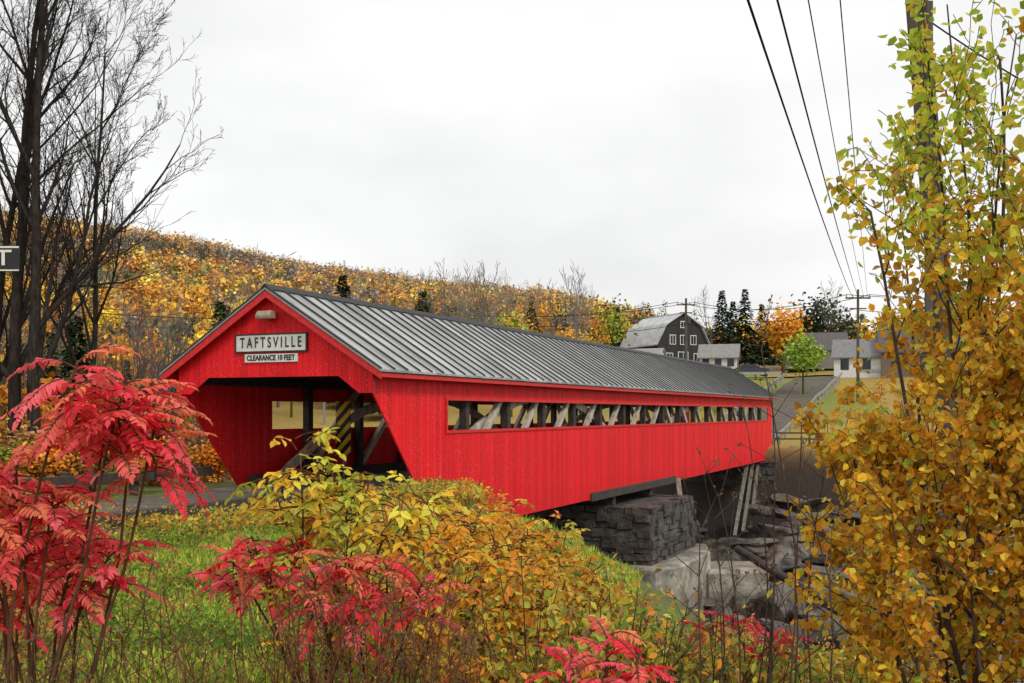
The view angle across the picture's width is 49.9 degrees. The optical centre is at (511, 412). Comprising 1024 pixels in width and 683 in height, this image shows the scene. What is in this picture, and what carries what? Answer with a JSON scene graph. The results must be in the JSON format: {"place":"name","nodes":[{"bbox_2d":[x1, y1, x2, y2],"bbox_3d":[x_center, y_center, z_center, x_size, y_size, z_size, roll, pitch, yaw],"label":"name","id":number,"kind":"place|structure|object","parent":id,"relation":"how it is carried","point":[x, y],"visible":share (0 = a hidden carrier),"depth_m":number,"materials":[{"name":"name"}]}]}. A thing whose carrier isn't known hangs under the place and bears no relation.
{"place":"outdoors","nodes":[
{"label":"outdoors","id":0,"kind":"place"},
{"bbox_2d":[8,490,278,519],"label":"road","id":1,"kind":"structure","parent":0,"point":[152,501],"depth_m":27.65,"materials":[{"name":"grey asphalt"}]},
{"bbox_2d":[0,229,1023,682],"bbox_3d":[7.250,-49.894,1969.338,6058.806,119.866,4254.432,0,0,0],"label":"ground","id":2,"kind":"structure","parent":0,"point":[696,487],"depth_m":78.00,"materials":[{"name":"green plant"}]},
{"bbox_2d":[0,246,18,270],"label":"street sign","id":3,"kind":"object","parent":2,"relation":"on","point":[9,258],"visible":1,"depth_m":12.00,"materials":[{"name":"black metal"}]},
{"bbox_2d":[0,0,146,446],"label":"bare tree","id":4,"kind":"object","parent":2,"relation":"on","point":[17,357],"visible":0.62,"depth_m":35.38,"materials":[{"name":"brown plant"}]},
{"bbox_2d":[0,0,177,401],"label":"bare tree","id":5,"kind":"object","parent":2,"relation":"on","point":[95,161],"visible":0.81,"depth_m":36.54,"materials":[{"name":"brown plant"}]},
{"bbox_2d":[0,509,178,682],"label":"staghorn sumac","id":6,"kind":"object","parent":2,"relation":"on","point":[98,587],"visible":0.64,"depth_m":6.30,"materials":[{"name":"red plant"}]},
{"bbox_2d":[0,0,201,381],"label":"bare tree","id":7,"kind":"object","parent":2,"relation":"on","point":[3,325],"visible":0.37,"depth_m":38.17,"materials":[{"name":"brown plant"}]},
{"bbox_2d":[1,464,211,501],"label":"timber guardrail","id":8,"kind":"object","parent":2,"relation":"on","point":[68,478],"visible":0.42,"depth_m":28.85,"materials":[{"name":"wood"}]},
{"bbox_2d":[0,343,216,682],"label":"staghorn sumac","id":9,"kind":"object","parent":2,"relation":"on","point":[100,431],"visible":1,"depth_m":5.96,"materials":[{"name":"red plant"}]},
{"bbox_2d":[0,0,223,443],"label":"bare tree","id":10,"kind":"object","parent":2,"relation":"on","point":[37,327],"visible":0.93,"depth_m":34.00,"materials":[{"name":"brown plant"}]},
{"bbox_2d":[0,274,233,490],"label":"roadside brush","id":11,"kind":"object","parent":2,"relation":"on","point":[200,450],"visible":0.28,"depth_m":42.41,"materials":[{"name":"plant"}]},
{"bbox_2d":[0,528,242,682],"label":"dry weed stems","id":12,"kind":"object","parent":2,"relation":"on","point":[122,655],"visible":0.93,"depth_m":6.10,"materials":[{"name":"brown plant"}]},
{"bbox_2d":[99,336,172,389],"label":"autumn tree","id":13,"kind":"object","parent":2,"relation":"on","point":[129,355],"visible":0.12,"depth_m":99.17,"materials":[{"name":"plant"}]},
{"bbox_2d":[172,318,216,353],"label":"autumn tree","id":14,"kind":"object","parent":2,"relation":"on","point":[199,332],"visible":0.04,"depth_m":105.05,"materials":[{"name":"yellow plant"}]},
{"bbox_2d":[23,483,374,538],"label":"timber kerb","id":15,"kind":"structure","parent":2,"relation":"on","point":[238,501],"depth_m":22.20,"materials":[{"name":"wood"}]},
{"bbox_2d":[220,306,230,319],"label":"conifer tree","id":16,"kind":"object","parent":2,"relation":"on","point":[227,310],"visible":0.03,"depth_m":119.90,"materials":[{"name":"green plant"}]},
{"bbox_2d":[202,244,296,315],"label":"bare tree","id":17,"kind":"object","parent":2,"relation":"on","point":[270,269],"visible":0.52,"depth_m":117.96,"materials":[{"name":"plant"}]},
{"bbox_2d":[246,276,315,406],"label":"bare tree","id":18,"kind":"object","parent":2,"relation":"on","point":[278,404],"visible":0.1,"depth_m":124.84,"materials":[{"name":"brown plant"}]},
{"bbox_2d":[137,535,495,682],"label":"dry weed stems","id":19,"kind":"object","parent":2,"relation":"on","point":[379,675],"visible":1,"depth_m":6.13,"materials":[{"name":"brown plant"}]},
{"bbox_2d":[0,259,639,424],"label":"riverside woods","id":20,"kind":"object","parent":2,"relation":"on","point":[615,327],"visible":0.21,"depth_m":155.37,"materials":[{"name":"plant"}]},
{"bbox_2d":[0,504,643,682],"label":"fallen leaves","id":21,"kind":"object","parent":2,"relation":"on","point":[180,607],"visible":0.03,"depth_m":11.69,"materials":[{"name":"yellow plant"}]},
{"bbox_2d":[0,510,645,682],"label":"grass","id":22,"kind":"structure","parent":2,"relation":"on","point":[230,670],"depth_m":11.32,"materials":[{"name":"plant"}]},
{"bbox_2d":[183,513,480,682],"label":"staghorn sumac","id":23,"kind":"object","parent":2,"relation":"on","point":[238,551],"visible":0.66,"depth_m":7.02,"materials":[{"name":"red plant"}]},
{"bbox_2d":[333,275,352,298],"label":"conifer tree","id":24,"kind":"object","parent":2,"relation":"on","point":[342,288],"visible":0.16,"depth_m":129.80,"materials":[{"name":"green plant"}]},
{"bbox_2d":[224,427,467,682],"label":"yellow shrub","id":25,"kind":"object","parent":2,"relation":"on","point":[319,496],"visible":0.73,"depth_m":7.29,"materials":[{"name":"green plant"}]},
{"bbox_2d":[418,261,472,317],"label":"bare tree","id":26,"kind":"object","parent":2,"relation":"on","point":[443,286],"visible":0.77,"depth_m":125.32,"materials":[{"name":"grey plant"}]},
{"bbox_2d":[342,499,590,682],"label":"yellow shrub","id":27,"kind":"object","parent":2,"relation":"on","point":[449,557],"visible":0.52,"depth_m":8.04,"materials":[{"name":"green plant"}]},
{"bbox_2d":[434,261,501,322],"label":"bare tree","id":28,"kind":"object","parent":2,"relation":"on","point":[483,279],"visible":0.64,"depth_m":130.13,"materials":[{"name":"grey plant"}]},
{"bbox_2d":[159,283,778,515],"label":"covered bridge","id":29,"kind":"structure","parent":2,"relation":"on","point":[410,375],"depth_m":36.71,"materials":[{"name":"red paint"}]},
{"bbox_2d":[235,332,307,352],"bbox_3d":[-6.483,-1.885,29.570,2.320,0.510,0.060,0,0,23],"label":"bridge name sign","id":30,"kind":"object","parent":29,"relation":"attached to","point":[273,342],"visible":1,"depth_m":29.54,"materials":[{"name":"white paint"}]},
{"bbox_2d":[245,353,297,362],"bbox_3d":[-6.481,-1.480,29.576,1.700,0.220,0.047,0,0,23],"label":"clearance sign","id":31,"kind":"object","parent":29,"relation":"attached to","point":[283,357],"visible":1,"depth_m":29.54,"materials":[{"name":"white paint"}]},
{"bbox_2d":[419,485,582,604],"bbox_3d":[-0.191,1.614,12.453,2.008,1.570,1.020,0,0,-6],"label":"orange shrub","id":32,"kind":"object","parent":2,"relation":"on","point":[501,503],"visible":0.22,"depth_m":12.43,"materials":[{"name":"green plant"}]},
{"bbox_2d":[0,471,1005,682],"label":"undergrowth","id":33,"kind":"object","parent":2,"relation":"on","point":[820,669],"visible":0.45,"depth_m":9.29,"materials":[{"name":"green plant"}]},
{"bbox_2d":[0,207,1016,365],"bbox_3d":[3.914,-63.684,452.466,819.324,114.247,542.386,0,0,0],"label":"hillside forest","id":34,"kind":"object","parent":2,"relation":"on","point":[208,271],"visible":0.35,"depth_m":364.69,"materials":[{"name":"plant"}]},
{"bbox_2d":[447,503,625,658],"bbox_3d":[0.218,1.570,9.374,1.561,1.563,1.159,0,0,0],"label":"yellow shrub","id":35,"kind":"object","parent":2,"relation":"on","point":[587,571],"visible":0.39,"depth_m":9.48,"materials":[{"name":"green plant"}]},
{"bbox_2d":[554,318,569,335],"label":"utility pole","id":36,"kind":"object","parent":2,"relation":"on","point":[561,323],"visible":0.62,"depth_m":159.92,"materials":[{"name":"brown wood"}]},
{"bbox_2d":[546,325,580,338],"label":"autumn tree","id":37,"kind":"object","parent":2,"relation":"on","point":[568,334],"visible":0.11,"depth_m":134.81,"materials":[{"name":"orange plant"}]},
{"bbox_2d":[569,326,606,343],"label":"autumn tree","id":38,"kind":"object","parent":2,"relation":"on","point":[589,339],"visible":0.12,"depth_m":149.88,"materials":[{"name":"yellow plant"}]},
{"bbox_2d":[525,616,674,682],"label":"staghorn sumac","id":39,"kind":"object","parent":2,"relation":"on","point":[630,650],"visible":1,"depth_m":5.41,"materials":[{"name":"red plant"}]},
{"bbox_2d":[552,581,734,682],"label":"green shrub","id":40,"kind":"object","parent":2,"relation":"on","point":[624,600],"visible":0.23,"depth_m":8.47,"materials":[{"name":"green plant"}]},
{"bbox_2d":[519,476,768,613],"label":"stone pier","id":41,"kind":"structure","parent":2,"relation":"on","point":[630,525],"depth_m":47.23,"materials":[{"name":"stone"}]},
{"bbox_2d":[620,313,709,360],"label":"gambrel barn","id":42,"kind":"structure","parent":2,"relation":"on","point":[670,340],"depth_m":158.50,"materials":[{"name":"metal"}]},
{"bbox_2d":[667,321,698,360],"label":"windows","id":43,"kind":"structure","parent":42,"relation":"in","point":[672,337],"depth_m":157.90,"materials":[{"name":"white paint"}]},
{"bbox_2d":[676,298,695,358],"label":"utility pole","id":44,"kind":"object","parent":2,"relation":"on","point":[687,319],"visible":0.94,"depth_m":139.86,"materials":[{"name":"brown wood"}]},
{"bbox_2d":[2,0,1016,340],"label":"power lines","id":45,"kind":"object","parent":44,"relation":"attached to","point":[802,162],"visible":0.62,"depth_m":35.26,"materials":[{"name":"metal"},{"name":"black rubber"}]},
{"bbox_2d":[691,284,723,343],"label":"bare tree","id":46,"kind":"object","parent":2,"relation":"on","point":[703,292],"visible":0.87,"depth_m":175.84,"materials":[{"name":"grey plant"}]},
{"bbox_2d":[699,358,736,368],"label":"walls","id":47,"kind":"structure","parent":2,"relation":"on","point":[712,361],"depth_m":148.30,"materials":[{"name":"white paint"}]},
{"bbox_2d":[697,344,740,359],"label":"roof","id":48,"kind":"structure","parent":47,"relation":"on","point":[705,351],"depth_m":149.36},
{"bbox_2d":[702,358,738,366],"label":"windows","id":49,"kind":"structure","parent":47,"relation":"attached to","point":[730,361],"depth_m":148.44,"materials":[{"name":"grey glass"}]},
{"bbox_2d":[707,290,744,363],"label":"conifer tree","id":50,"kind":"object","parent":2,"relation":"on","point":[722,334],"visible":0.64,"depth_m":171.67,"materials":[{"name":"green plant"}]},
{"bbox_2d":[723,301,743,363],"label":"conifer tree","id":51,"kind":"object","parent":2,"relation":"on","point":[732,304],"visible":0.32,"depth_m":184.71,"materials":[{"name":"green plant"}]},
{"bbox_2d":[681,446,799,536],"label":"stone abutment","id":52,"kind":"object","parent":2,"relation":"on","point":[734,474],"visible":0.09,"depth_m":77.43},
{"bbox_2d":[623,295,868,682],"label":"tall dry weeds","id":53,"kind":"object","parent":2,"relation":"on","point":[770,655],"visible":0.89,"depth_m":6.40,"materials":[{"name":"brown plant"}]},
{"bbox_2d":[678,610,813,682],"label":"staghorn sumac","id":54,"kind":"object","parent":2,"relation":"on","point":[748,647],"visible":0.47,"depth_m":8.59,"materials":[{"name":"red plant"}]},
{"bbox_2d":[729,289,766,364],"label":"conifer tree","id":55,"kind":"object","parent":2,"relation":"on","point":[752,348],"visible":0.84,"depth_m":175.53,"materials":[{"name":"green plant"}]},
{"bbox_2d":[748,304,780,365],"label":"conifer tree","id":56,"kind":"object","parent":2,"relation":"on","point":[767,355],"visible":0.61,"depth_m":189.54,"materials":[{"name":"green plant"}]},
{"bbox_2d":[721,372,841,445],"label":"guardrail","id":57,"kind":"object","parent":2,"relation":"on","point":[789,424],"visible":0.44,"depth_m":106.15,"materials":[{"name":"metal"}]},
{"bbox_2d":[752,297,812,372],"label":"autumn tree","id":58,"kind":"object","parent":2,"relation":"on","point":[776,329],"visible":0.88,"depth_m":149.24,"materials":[{"name":"orange plant"}]},
{"bbox_2d":[775,327,830,393],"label":"autumn tree","id":59,"kind":"object","parent":2,"relation":"on","point":[805,358],"visible":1,"depth_m":111.73,"materials":[{"name":"green plant"}]},
{"bbox_2d":[783,349,833,369],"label":"walls","id":60,"kind":"structure","parent":2,"relation":"on","point":[828,361],"depth_m":147.59,"materials":[{"name":"grey"}]},
{"bbox_2d":[783,332,847,350],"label":"roof","id":61,"kind":"structure","parent":60,"relation":"on","point":[825,339],"depth_m":149.21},
{"bbox_2d":[784,287,850,332],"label":"autumn tree","id":62,"kind":"object","parent":2,"relation":"on","point":[816,325],"visible":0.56,"depth_m":168.94,"materials":[{"name":"green plant"}]},
{"bbox_2d":[631,367,1022,430],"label":"bank shrubs","id":63,"kind":"object","parent":2,"relation":"on","point":[714,409],"visible":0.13,"depth_m":102.33,"materials":[{"name":"yellow plant"}]},
{"bbox_2d":[813,276,849,330],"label":"bare tree","id":64,"kind":"object","parent":2,"relation":"on","point":[822,309],"visible":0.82,"depth_m":164.33,"materials":[{"name":"grey plant"}]},
{"bbox_2d":[819,305,873,338],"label":"autumn tree","id":65,"kind":"object","parent":2,"relation":"on","point":[848,329],"visible":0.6,"depth_m":159.36,"materials":[{"name":"plant"}]},
{"bbox_2d":[674,493,1023,682],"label":"river rocks","id":66,"kind":"object","parent":2,"relation":"on","point":[753,544],"visible":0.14,"depth_m":59.76,"materials":[{"name":"grey stone"}]},
{"bbox_2d":[734,545,874,626],"bbox_3d":[11.504,6.977,43.493,0.440,2.647,8.065,0,0,-28],"label":"fallen log","id":67,"kind":"object","parent":66,"relation":"on","point":[779,574],"visible":0.38,"depth_m":44.83,"materials":[{"name":"wood"}]},
{"bbox_2d":[739,368,967,379],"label":"guardrail","id":68,"kind":"object","parent":2,"relation":"on","point":[780,372],"visible":0.12,"depth_m":126.89,"materials":[{"name":"metal"}]},
{"bbox_2d":[834,358,880,377],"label":"walls","id":69,"kind":"structure","parent":2,"relation":"on","point":[875,364],"depth_m":123.32,"materials":[{"name":"white"}]},
{"bbox_2d":[831,339,880,358],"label":"roof","id":70,"kind":"structure","parent":69,"relation":"on","point":[845,348],"depth_m":124.23,"materials":[{"name":"grey metal"}]},
{"bbox_2d":[841,358,870,369],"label":"windows","id":71,"kind":"structure","parent":69,"relation":"attached to","point":[845,364],"depth_m":123.48,"materials":[{"name":"grey glass"}]},
{"bbox_2d":[845,289,870,397],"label":"utility pole","id":72,"kind":"object","parent":2,"relation":"on","point":[862,316],"visible":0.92,"depth_m":104.90,"materials":[{"name":"brown wood"}]},
{"bbox_2d":[774,432,991,443],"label":"rail fence","id":73,"kind":"object","parent":2,"relation":"on","point":[809,439],"visible":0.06,"depth_m":83.29,"materials":[{"name":"brown wood"}]},
{"bbox_2d":[868,307,906,338],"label":"autumn tree","id":74,"kind":"object","parent":2,"relation":"on","point":[887,328],"visible":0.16,"depth_m":149.77,"materials":[{"name":"yellow plant"}]},
{"bbox_2d":[767,0,1023,682],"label":"yellow leaved tree","id":75,"kind":"object","parent":2,"relation":"on","point":[979,596],"visible":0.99,"depth_m":6.28,"materials":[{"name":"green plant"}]},
{"bbox_2d":[881,352,967,377],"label":"walls","id":76,"kind":"structure","parent":2,"relation":"on","point":[885,365],"depth_m":121.18,"materials":[{"name":"brown"}]},
{"bbox_2d":[891,356,923,367],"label":"windows","id":77,"kind":"structure","parent":76,"relation":"attached to","point":[921,365],"depth_m":120.35,"materials":[{"name":"grey glass"}]},
{"bbox_2d":[876,330,961,352],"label":"roof","id":78,"kind":"structure","parent":76,"relation":"on","point":[881,339],"depth_m":122.39,"materials":[{"name":"grey"}]},
{"bbox_2d":[905,0,971,675],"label":"utility pole","id":79,"kind":"object","parent":2,"relation":"on","point":[929,305],"visible":0.22,"depth_m":12.88,"materials":[{"name":"brown wood"}]},
{"bbox_2d":[993,524,1014,545],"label":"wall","id":80,"kind":"structure","parent":2,"relation":"on","point":[1004,537],"depth_m":63.38,"materials":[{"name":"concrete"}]},
{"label":"walls","id":81,"kind":"object","parent":2,"relation":"on","visible":0},
{"bbox_2d":[634,348,666,354],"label":"roof","id":82,"kind":"structure","parent":81,"relation":"on","point":[656,350],"depth_m":147.23,"materials":[{"name":"grey metal"}]},
{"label":"walls","id":83,"kind":"object","parent":2,"relation":"on","visible":0},
{"bbox_2d":[543,331,606,344],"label":"roof","id":84,"kind":"structure","parent":83,"relation":"on","point":[545,332],"depth_m":173.64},
{"bbox_2d":[0,0,1023,331],"label":"sky","id":85,"kind":"structure","parent":0,"point":[649,146],"materials":[{"name":"white"}]},
{"bbox_2d":[737,376,836,437],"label":"road","id":86,"kind":"structure","parent":0,"point":[814,386],"depth_m":109.76,"materials":[{"name":"grey asphalt"}]},
{"bbox_2d":[747,375,833,377],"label":"road","id":87,"kind":"structure","parent":0,"point":[793,376],"depth_m":128.94,"materials":[{"name":"grey asphalt"}]},
{"bbox_2d":[734,364,771,376],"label":"parked car","id":88,"kind":"object","parent":87,"relation":"on","point":[751,368],"visible":0.57,"depth_m":130.24,"materials":[{"name":"paint"}]},
{"bbox_2d":[705,552,998,682],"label":"river water","id":89,"kind":"structure","parent":0,"point":[954,677],"depth_m":39.60,"materials":[{"name":"grey liquid"}]}
]}

